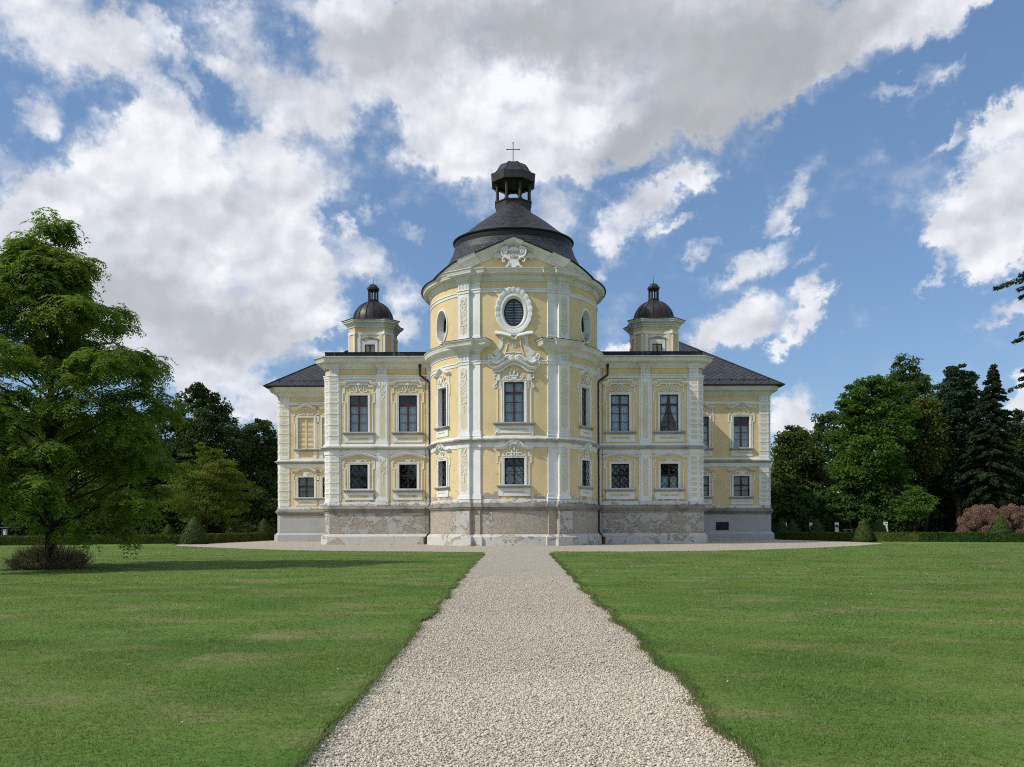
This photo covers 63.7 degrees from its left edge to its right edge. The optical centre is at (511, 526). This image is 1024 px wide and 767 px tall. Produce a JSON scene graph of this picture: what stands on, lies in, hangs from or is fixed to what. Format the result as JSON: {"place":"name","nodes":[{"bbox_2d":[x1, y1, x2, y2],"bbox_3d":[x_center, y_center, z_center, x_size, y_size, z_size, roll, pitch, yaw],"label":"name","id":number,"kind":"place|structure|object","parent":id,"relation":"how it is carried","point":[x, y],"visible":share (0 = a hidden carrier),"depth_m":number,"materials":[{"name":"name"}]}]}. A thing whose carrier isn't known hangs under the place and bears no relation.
{"place":"outdoors","nodes":[
{"label":"outdoors","id":0,"kind":"place"},
{"bbox_2d":[0,544,483,766],"bbox_3d":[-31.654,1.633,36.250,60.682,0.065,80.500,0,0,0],"label":"lawn","id":1,"kind":"structure","parent":0,"point":[237,760],"depth_m":10.14,"materials":[{"name":"plant"}]},
{"bbox_2d":[0,537,95,569],"bbox_3d":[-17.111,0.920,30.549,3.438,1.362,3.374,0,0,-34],"label":"dry weeds","id":2,"kind":"object","parent":1,"relation":"on","point":[33,558],"visible":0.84,"depth_m":29.83,"materials":[{"name":"green plant"}]},
{"bbox_2d":[0,207,196,559],"bbox_3d":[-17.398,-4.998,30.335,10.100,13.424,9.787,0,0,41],"label":"walnut tree","id":3,"kind":"object","parent":1,"relation":"on","point":[48,284],"visible":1,"depth_m":29.63,"materials":[{"name":"green plant"}]},
{"bbox_2d":[0,0,1023,494],"label":"sky","id":4,"kind":"structure","parent":0,"point":[823,193],"materials":[{"name":"blue"}]},
{"bbox_2d":[177,539,881,766],"bbox_3d":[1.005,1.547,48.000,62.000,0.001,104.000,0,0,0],"label":"gravel path","id":5,"kind":"structure","parent":0,"point":[520,560],"depth_m":19.34,"materials":[{"name":"beige gravel"}]},
{"bbox_2d":[432,572,608,617],"bbox_3d":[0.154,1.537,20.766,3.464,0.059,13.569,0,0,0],"label":"gravel pebbles","id":6,"kind":"object","parent":5,"relation":"on","point":[491,581],"visible":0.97,"depth_m":18.09,"materials":[{"name":"beige gravel"}]},
{"bbox_2d":[382,612,672,676],"bbox_3d":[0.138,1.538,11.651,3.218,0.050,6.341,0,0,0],"label":"gravel pebbles","id":7,"kind":"object","parent":5,"relation":"on","point":[482,653],"visible":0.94,"depth_m":10.50,"materials":[{"name":"beige gravel"}]},
{"bbox_2d":[299,667,758,766],"bbox_3d":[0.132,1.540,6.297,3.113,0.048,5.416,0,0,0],"label":"gravel pebbles","id":8,"kind":"object","parent":5,"relation":"on","point":[404,701],"visible":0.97,"depth_m":6.41,"materials":[{"name":"beige gravel"}]},
{"bbox_2d":[302,554,756,766],"bbox_3d":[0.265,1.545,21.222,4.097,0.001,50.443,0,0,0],"label":"soil strip","id":9,"kind":"object","parent":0,"point":[619,626],"visible":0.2,"depth_m":6.80,"materials":[{"name":"brown soil"}]},
{"bbox_2d":[296,651,397,766],"bbox_3d":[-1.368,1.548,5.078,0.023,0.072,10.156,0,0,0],"label":"edging board","id":10,"kind":"object","parent":9,"relation":"on","point":[337,720],"visible":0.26,"depth_m":6.37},
{"bbox_2d":[281,553,798,766],"bbox_3d":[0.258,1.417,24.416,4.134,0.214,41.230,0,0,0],"label":"edge grass","id":11,"kind":"structure","parent":9,"relation":"on","point":[615,617],"depth_m":7.91,"materials":[{"name":"green plant"}]},
{"bbox_2d":[549,542,1023,766],"bbox_3d":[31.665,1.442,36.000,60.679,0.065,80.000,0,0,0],"label":"lawn","id":12,"kind":"structure","parent":0,"point":[720,659],"depth_m":10.46,"materials":[{"name":"plant"}]},
{"bbox_2d":[0,632,1023,766],"bbox_3d":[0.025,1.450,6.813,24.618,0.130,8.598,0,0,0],"label":"grass","id":13,"kind":"structure","parent":12,"relation":"on","point":[780,656],"depth_m":7.70,"materials":[{"name":"green plant"}]},
{"bbox_2d":[0,580,1023,639],"bbox_3d":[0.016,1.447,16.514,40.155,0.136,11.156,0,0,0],"label":"grass","id":14,"kind":"structure","parent":12,"relation":"on","point":[392,606],"depth_m":15.66,"materials":[{"name":"green plant"}]},
{"bbox_2d":[0,552,1023,583],"bbox_3d":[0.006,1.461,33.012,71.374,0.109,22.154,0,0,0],"label":"grass","id":15,"kind":"structure","parent":12,"relation":"on","point":[1007,557],"depth_m":30.56,"materials":[{"name":"green plant"}]},
{"bbox_2d":[0,543,1023,555],"bbox_3d":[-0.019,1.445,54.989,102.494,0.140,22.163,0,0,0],"label":"grass","id":16,"kind":"structure","parent":12,"relation":"on","point":[830,549],"depth_m":50.08,"materials":[{"name":"green plant"}]},
{"bbox_2d":[993,271,1023,392],"bbox_3d":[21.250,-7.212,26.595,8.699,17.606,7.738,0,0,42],"label":"overhanging spruce","id":17,"kind":"object","parent":12,"relation":"on","point":[1020,297],"visible":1,"depth_m":26.55,"materials":[{"name":"green plant"}]},
{"label":"ground","id":18,"kind":"structure","parent":0,"visible":0},
{"bbox_2d":[0,527,9,534],"bbox_3d":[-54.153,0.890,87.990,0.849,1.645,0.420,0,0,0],"label":"display board","id":19,"kind":"object","parent":18,"relation":"on","point":[4,530],"visible":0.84,"depth_m":87.95,"materials":[{"name":"white wood"}]},
{"bbox_2d":[0,438,26,469],"bbox_3d":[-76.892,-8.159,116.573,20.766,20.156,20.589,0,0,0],"label":"broadleaf tree","id":20,"kind":"object","parent":18,"relation":"on","point":[7,447],"visible":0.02,"depth_m":115.38,"materials":[{"name":"green plant"}]},
{"bbox_2d":[0,508,29,535],"bbox_3d":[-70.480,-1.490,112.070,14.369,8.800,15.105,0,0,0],"label":"bush","id":21,"kind":"object","parent":18,"relation":"on","point":[1,521],"visible":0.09,"depth_m":109.73,"materials":[{"name":"green plant"}]},
{"bbox_2d":[0,404,94,492],"bbox_3d":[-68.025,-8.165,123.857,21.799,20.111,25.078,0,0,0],"label":"broadleaf tree","id":22,"kind":"object","parent":18,"relation":"on","point":[74,481],"visible":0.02,"depth_m":115.96,"materials":[{"name":"green plant"}]},
{"bbox_2d":[0,485,119,535],"bbox_3d":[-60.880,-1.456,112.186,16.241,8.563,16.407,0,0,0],"label":"bush","id":23,"kind":"object","parent":18,"relation":"on","point":[23,528],"visible":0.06,"depth_m":107.01,"materials":[{"name":"green plant"}]},
{"bbox_2d":[0,535,180,545],"bbox_3d":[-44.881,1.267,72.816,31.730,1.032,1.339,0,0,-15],"label":"hedge","id":24,"kind":"object","parent":18,"relation":"on","point":[23,540],"visible":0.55,"depth_m":74.36,"materials":[{"name":"green plant"}]},
{"bbox_2d":[0,533,180,536],"bbox_3d":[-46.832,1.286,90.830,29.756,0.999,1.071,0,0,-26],"label":"hedge","id":25,"kind":"object","parent":18,"relation":"on","point":[176,534],"visible":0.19,"depth_m":91.14,"materials":[{"name":"green plant"}]},
{"bbox_2d":[53,423,172,502],"bbox_3d":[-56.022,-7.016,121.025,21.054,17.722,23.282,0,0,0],"label":"broadleaf tree","id":26,"kind":"object","parent":18,"relation":"on","point":[129,485],"visible":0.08,"depth_m":113.73,"materials":[{"name":"green plant"}]},
{"bbox_2d":[69,487,178,534],"bbox_3d":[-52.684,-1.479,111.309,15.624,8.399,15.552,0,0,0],"label":"bush","id":27,"kind":"object","parent":18,"relation":"on","point":[100,531],"visible":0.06,"depth_m":108.64,"materials":[{"name":"green plant"}]},
{"bbox_2d":[161,524,175,534],"bbox_3d":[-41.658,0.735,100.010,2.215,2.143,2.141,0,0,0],"label":"topiary cone","id":28,"kind":"object","parent":18,"relation":"on","point":[169,529],"visible":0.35,"depth_m":99.57,"materials":[{"name":"green plant"}]},
{"bbox_2d":[127,485,227,534],"bbox_3d":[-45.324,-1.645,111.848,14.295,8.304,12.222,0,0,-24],"label":"bush","id":29,"kind":"object","parent":18,"relation":"on","point":[153,529],"visible":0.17,"depth_m":108.24,"materials":[{"name":"green plant"}]},
{"bbox_2d":[178,516,209,544],"bbox_3d":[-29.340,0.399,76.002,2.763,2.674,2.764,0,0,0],"label":"topiary cone","id":30,"kind":"object","parent":18,"relation":"on","point":[193,531],"visible":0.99,"depth_m":75.27,"materials":[{"name":"green plant"}]},
{"bbox_2d":[145,382,265,525],"bbox_3d":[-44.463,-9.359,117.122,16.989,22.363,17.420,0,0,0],"label":"broadleaf tree","id":31,"kind":"object","parent":18,"relation":"on","point":[206,424],"visible":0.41,"depth_m":115.63,"materials":[{"name":"green plant"}]},
{"bbox_2d":[155,442,261,533],"bbox_3d":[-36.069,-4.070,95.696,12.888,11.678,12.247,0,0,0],"label":"broadleaf tree","id":32,"kind":"object","parent":18,"relation":"on","point":[217,468],"visible":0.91,"depth_m":94.74,"materials":[{"name":"green plant"}]},
{"bbox_2d":[187,476,277,533],"bbox_3d":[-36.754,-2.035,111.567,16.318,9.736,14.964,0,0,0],"label":"bush","id":33,"kind":"object","parent":18,"relation":"on","point":[264,507],"visible":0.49,"depth_m":109.64,"materials":[{"name":"green plant"}]},
{"bbox_2d":[226,518,243,532],"bbox_3d":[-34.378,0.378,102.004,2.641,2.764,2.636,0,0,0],"label":"topiary cone","id":34,"kind":"object","parent":18,"relation":"on","point":[234,527],"visible":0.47,"depth_m":101.39,"materials":[{"name":"green plant"}]},
{"bbox_2d":[206,532,277,542],"bbox_3d":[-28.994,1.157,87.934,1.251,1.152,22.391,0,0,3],"label":"hedge","id":35,"kind":"object","parent":18,"relation":"on","point":[235,537],"visible":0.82,"depth_m":86.60,"materials":[{"name":"green plant"}]},
{"bbox_2d":[234,418,277,499],"bbox_3d":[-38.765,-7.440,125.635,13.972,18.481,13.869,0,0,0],"label":"broadleaf tree","id":36,"kind":"object","parent":18,"relation":"on","point":[263,465],"visible":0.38,"depth_m":123.33,"materials":[{"name":"green plant"}]},
{"bbox_2d":[256,518,271,532],"bbox_3d":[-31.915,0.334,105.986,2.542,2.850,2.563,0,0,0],"label":"topiary cone","id":37,"kind":"object","parent":18,"relation":"on","point":[263,526],"visible":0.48,"depth_m":105.47,"materials":[{"name":"green plant"}]},
{"bbox_2d":[263,142,784,545],"bbox_3d":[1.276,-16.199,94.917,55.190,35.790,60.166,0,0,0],"label":"chateau","id":38,"kind":"structure","parent":18,"relation":"on","point":[513,406],"depth_m":72.34,"materials":[{"name":"paint"}]},
{"bbox_2d":[291,402,319,458],"bbox_3d":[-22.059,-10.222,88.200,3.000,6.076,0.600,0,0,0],"label":"shuttered window","id":39,"kind":"structure","parent":38,"relation":"in","point":[306,426],"depth_m":88.25,"materials":[{"name":"yellow paint"}]},
{"bbox_2d":[291,467,319,505],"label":"window","id":40,"kind":"structure","parent":38,"relation":"in","point":[305,484],"depth_m":88.14,"materials":[{"name":"white stone"}]},
{"bbox_2d":[317,405,324,458],"bbox_3d":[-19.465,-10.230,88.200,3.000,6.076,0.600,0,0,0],"label":"shuttered window","id":41,"kind":"structure","parent":38,"relation":"in","point":[322,418],"depth_m":88.14,"materials":[{"name":"yellow paint"}]},
{"bbox_2d":[317,468,324,505],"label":"window","id":42,"kind":"structure","parent":38,"relation":"in","point":[321,498],"depth_m":88.14,"materials":[{"name":"white wood"}]},
{"bbox_2d":[340,380,375,442],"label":"window","id":43,"kind":"structure","parent":38,"relation":"in","point":[358,404],"depth_m":72.56,"materials":[{"name":"white stone"}]},
{"bbox_2d":[340,453,376,499],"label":"window","id":44,"kind":"structure","parent":38,"relation":"in","point":[358,472],"depth_m":72.56,"materials":[{"name":"white stone"}]},
{"bbox_2d":[389,380,425,442],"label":"window","id":45,"kind":"structure","parent":38,"relation":"in","point":[407,404],"depth_m":72.56,"materials":[{"name":"white wood"}]},
{"bbox_2d":[390,452,425,499],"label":"window","id":46,"kind":"structure","parent":38,"relation":"in","point":[407,472],"depth_m":72.56,"materials":[{"name":"white paint"}]},
{"bbox_2d":[432,367,450,437],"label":"window","id":47,"kind":"structure","parent":38,"relation":"in","point":[442,398],"depth_m":69.24,"materials":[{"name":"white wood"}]},
{"bbox_2d":[436,309,447,343],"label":"oval window","id":48,"kind":"structure","parent":38,"relation":"in","point":[442,320],"depth_m":69.47,"materials":[{"name":"white stone"}]},
{"bbox_2d":[433,444,450,496],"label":"window","id":49,"kind":"structure","parent":38,"relation":"in","point":[442,466],"depth_m":69.00,"materials":[{"name":"white paint"}]},
{"bbox_2d":[495,440,532,495],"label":"window","id":50,"kind":"structure","parent":38,"relation":"in","point":[514,467],"depth_m":65.98,"materials":[{"name":"white paint"}]},
{"bbox_2d":[491,359,536,435],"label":"window","id":51,"kind":"structure","parent":38,"relation":"in","point":[513,391],"depth_m":65.98,"materials":[{"name":"white wood"}]},
{"bbox_2d":[495,286,532,333],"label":"oval window","id":52,"kind":"structure","parent":38,"relation":"in","point":[513,311],"depth_m":65.94,"materials":[{"name":"white stone"}]},
{"bbox_2d":[580,308,590,343],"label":"oval window","id":53,"kind":"structure","parent":38,"relation":"in","point":[585,320],"depth_m":69.47,"materials":[{"name":"white stone"}]},
{"bbox_2d":[577,367,594,437],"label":"window","id":54,"kind":"structure","parent":38,"relation":"in","point":[585,395],"depth_m":69.25,"materials":[{"name":"white stone"}]},
{"bbox_2d":[578,443,595,496],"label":"window","id":55,"kind":"structure","parent":38,"relation":"in","point":[585,466],"depth_m":69.05,"materials":[{"name":"white paint"}]},
{"bbox_2d":[602,379,637,441],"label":"window","id":56,"kind":"structure","parent":38,"relation":"in","point":[620,404],"depth_m":72.56,"materials":[{"name":"white wood"}]},
{"bbox_2d":[602,452,638,498],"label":"window","id":57,"kind":"structure","parent":38,"relation":"in","point":[619,472],"depth_m":72.56,"materials":[{"name":"white paint"}]},
{"bbox_2d":[651,452,687,498],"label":"window","id":58,"kind":"structure","parent":38,"relation":"in","point":[669,472],"depth_m":72.56,"materials":[{"name":"white paint"}]},
{"bbox_2d":[651,379,687,441],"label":"window","id":59,"kind":"structure","parent":38,"relation":"in","point":[669,403],"depth_m":72.56,"materials":[{"name":"white stone"}]},
{"bbox_2d":[703,403,714,455],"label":"window","id":60,"kind":"structure","parent":38,"relation":"in","point":[707,427],"depth_m":88.16,"materials":[{"name":"white wood"}]},
{"bbox_2d":[703,466,715,503],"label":"window","id":61,"kind":"structure","parent":38,"relation":"in","point":[706,477],"depth_m":88.14,"materials":[{"name":"white stone"}]},
{"bbox_2d":[716,522,728,529],"bbox_3d":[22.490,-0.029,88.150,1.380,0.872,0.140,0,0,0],"label":"basement window","id":62,"kind":"structure","parent":38,"relation":"in","point":[719,525],"depth_m":88.10,"materials":[{"name":"glass"}]},
{"bbox_2d":[727,401,755,455],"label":"window","id":63,"kind":"structure","parent":38,"relation":"in","point":[742,439],"depth_m":88.16,"materials":[{"name":"white wood"}]},
{"bbox_2d":[728,466,755,503],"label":"window","id":64,"kind":"structure","parent":38,"relation":"in","point":[742,484],"depth_m":88.14,"materials":[{"name":"white wood"}]},
{"bbox_2d":[774,518,789,538],"bbox_3d":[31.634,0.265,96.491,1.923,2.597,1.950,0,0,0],"label":"topiary cone","id":65,"kind":"object","parent":18,"relation":"on","point":[781,526],"visible":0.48,"depth_m":96.17,"materials":[{"name":"green plant"}]},
{"bbox_2d":[787,519,799,531],"bbox_3d":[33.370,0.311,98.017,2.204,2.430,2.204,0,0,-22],"label":"topiary cone","id":66,"kind":"object","parent":18,"relation":"on","point":[792,526],"visible":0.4,"depth_m":97.49,"materials":[{"name":"green plant"}]},
{"bbox_2d":[771,475,826,532],"bbox_3d":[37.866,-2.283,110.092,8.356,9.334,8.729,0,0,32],"label":"bush","id":67,"kind":"object","parent":18,"relation":"on","point":[796,503],"visible":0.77,"depth_m":108.12,"materials":[{"name":"green plant"}]},
{"bbox_2d":[770,424,835,493],"bbox_3d":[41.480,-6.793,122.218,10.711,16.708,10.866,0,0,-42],"label":"broadleaf tree","id":68,"kind":"object","parent":18,"relation":"on","point":[797,455],"visible":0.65,"depth_m":119.84,"materials":[{"name":"green plant"}]},
{"bbox_2d":[776,531,854,541],"bbox_3d":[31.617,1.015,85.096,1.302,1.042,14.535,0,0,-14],"label":"hedge","id":69,"kind":"object","parent":18,"relation":"on","point":[823,536],"visible":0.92,"depth_m":84.69,"materials":[{"name":"green plant"}]},
{"bbox_2d":[808,519,824,531],"bbox_3d":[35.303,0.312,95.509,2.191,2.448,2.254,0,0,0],"label":"topiary cone","id":70,"kind":"object","parent":18,"relation":"on","point":[816,526],"visible":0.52,"depth_m":95.06,"materials":[{"name":"green plant"}]},
{"bbox_2d":[807,410,840,492],"bbox_3d":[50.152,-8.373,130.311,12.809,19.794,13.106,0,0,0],"label":"broadleaf tree","id":71,"kind":"object","parent":18,"relation":"on","point":[821,428],"visible":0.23,"depth_m":128.92,"materials":[{"name":"green plant"}]},
{"bbox_2d":[810,487,857,531],"bbox_3d":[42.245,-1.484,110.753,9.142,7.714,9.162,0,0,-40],"label":"bush","id":72,"kind":"object","parent":18,"relation":"on","point":[826,517],"visible":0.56,"depth_m":108.68,"materials":[{"name":"green plant"}]},
{"bbox_2d":[835,522,838,531],"bbox_3d":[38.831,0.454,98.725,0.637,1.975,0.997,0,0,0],"label":"display board","id":73,"kind":"object","parent":18,"relation":"on","point":[836,526],"visible":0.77,"depth_m":98.48,"materials":[{"name":"white wood"}]},
{"bbox_2d":[852,518,874,541],"bbox_3d":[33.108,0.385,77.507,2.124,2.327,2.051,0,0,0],"label":"topiary cone","id":74,"kind":"object","parent":18,"relation":"on","point":[863,532],"visible":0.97,"depth_m":76.98,"materials":[{"name":"green plant"}]},
{"bbox_2d":[832,485,896,531],"bbox_3d":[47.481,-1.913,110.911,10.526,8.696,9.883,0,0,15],"label":"bush","id":75,"kind":"object","parent":18,"relation":"on","point":[866,512],"visible":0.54,"depth_m":108.25,"materials":[{"name":"green plant"}]},
{"bbox_2d":[822,374,926,509],"bbox_3d":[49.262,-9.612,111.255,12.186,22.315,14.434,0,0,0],"label":"broadleaf tree","id":76,"kind":"object","parent":18,"relation":"on","point":[882,436],"visible":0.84,"depth_m":109.21,"materials":[{"name":"green plant"}]},
{"bbox_2d":[872,519,886,531],"bbox_3d":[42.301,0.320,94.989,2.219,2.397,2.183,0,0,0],"label":"topiary cone","id":77,"kind":"object","parent":18,"relation":"on","point":[878,526],"visible":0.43,"depth_m":94.55,"materials":[{"name":"green plant"}]},
{"bbox_2d":[873,532,920,541],"bbox_3d":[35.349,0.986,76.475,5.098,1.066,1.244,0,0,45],"label":"hedge","id":78,"kind":"object","parent":18,"relation":"on","point":[898,537],"visible":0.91,"depth_m":75.80,"materials":[{"name":"green plant"}]},
{"bbox_2d":[870,475,925,532],"bbox_3d":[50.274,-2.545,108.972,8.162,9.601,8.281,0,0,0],"label":"bush","id":79,"kind":"object","parent":18,"relation":"on","point":[895,524],"visible":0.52,"depth_m":107.45,"materials":[{"name":"green plant"}]},
{"bbox_2d":[873,353,939,492],"bbox_3d":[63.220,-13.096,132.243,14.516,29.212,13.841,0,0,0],"label":"broadleaf tree","id":80,"kind":"object","parent":18,"relation":"on","point":[917,381],"visible":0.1,"depth_m":130.49,"materials":[{"name":"green plant"}]},
{"bbox_2d":[791,531,1023,533],"bbox_3d":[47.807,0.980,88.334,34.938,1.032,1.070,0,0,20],"label":"hedge","id":81,"kind":"object","parent":18,"relation":"on","point":[933,532],"visible":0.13,"depth_m":88.86,"materials":[{"name":"green plant"}]},
{"bbox_2d":[888,484,940,531],"bbox_3d":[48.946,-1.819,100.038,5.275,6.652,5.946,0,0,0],"label":"young tree","id":82,"kind":"object","parent":18,"relation":"on","point":[916,499],"visible":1,"depth_m":99.34,"materials":[{"name":"green plant"}]},
{"bbox_2d":[900,394,958,532],"bbox_3d":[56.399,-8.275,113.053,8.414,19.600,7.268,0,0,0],"label":"broadleaf tree","id":83,"kind":"object","parent":18,"relation":"on","point":[929,450],"visible":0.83,"depth_m":111.41,"materials":[{"name":"green plant"}]},
{"bbox_2d":[910,483,968,532],"bbox_3d":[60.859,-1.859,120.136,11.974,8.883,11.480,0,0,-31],"label":"bush","id":84,"kind":"object","parent":18,"relation":"on","point":[940,508],"visible":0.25,"depth_m":117.03,"materials":[{"name":"green plant"}]},
{"bbox_2d":[923,362,996,531],"bbox_3d":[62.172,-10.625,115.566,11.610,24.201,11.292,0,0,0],"label":"pine tree","id":85,"kind":"object","parent":18,"relation":"on","point":[958,393],"visible":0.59,"depth_m":113.02,"materials":[{"name":"green plant"}]},
{"bbox_2d":[923,506,1012,532],"bbox_3d":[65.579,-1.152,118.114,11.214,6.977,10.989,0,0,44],"label":"bush","id":86,"kind":"object","parent":18,"relation":"on","point":[951,524],"visible":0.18,"depth_m":116.57,"materials":[{"name":"green plant"}]},
{"bbox_2d":[919,532,1023,541],"bbox_3d":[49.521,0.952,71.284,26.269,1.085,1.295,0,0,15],"label":"hedge","id":87,"kind":"object","parent":18,"relation":"on","point":[972,537],"visible":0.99,"depth_m":73.23,"materials":[{"name":"green plant"}]},
{"bbox_2d":[955,504,1013,531],"bbox_3d":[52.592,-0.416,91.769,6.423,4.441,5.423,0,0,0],"label":"smoke bush","id":88,"kind":"object","parent":18,"relation":"on","point":[973,517],"visible":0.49,"depth_m":91.10,"materials":[{"name":"pink plant"}]},
{"bbox_2d":[950,364,1023,526],"bbox_3d":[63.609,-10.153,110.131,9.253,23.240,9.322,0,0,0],"label":"spruce tree","id":89,"kind":"object","parent":18,"relation":"on","point":[1000,466],"visible":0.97,"depth_m":108.97,"materials":[{"name":"green plant"}]},
{"bbox_2d":[987,516,1013,533],"bbox_3d":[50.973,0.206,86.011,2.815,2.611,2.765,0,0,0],"label":"topiary cone","id":90,"kind":"object","parent":18,"relation":"on","point":[1000,524],"visible":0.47,"depth_m":85.47,"materials":[{"name":"green plant"}]},
{"bbox_2d":[991,408,1023,505],"bbox_3d":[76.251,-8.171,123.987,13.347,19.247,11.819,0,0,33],"label":"broadleaf tree","id":91,"kind":"object","parent":18,"relation":"on","point":[1018,430],"visible":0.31,"depth_m":122.40,"materials":[{"name":"green plant"}]},
{"bbox_2d":[991,501,1023,532],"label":"smoke bush","id":92,"kind":"object","parent":18,"relation":"on","point":[1013,510],"visible":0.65,"depth_m":90.07,"materials":[{"name":"pink plant"}]},
{"bbox_2d":[1013,441,1023,504],"bbox_3d":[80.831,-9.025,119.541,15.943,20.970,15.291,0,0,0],"label":"broadleaf tree","id":93,"kind":"object","parent":18,"relation":"on","point":[1022,469],"visible":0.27,"depth_m":121.20,"materials":[{"name":"green plant"}]}
]}

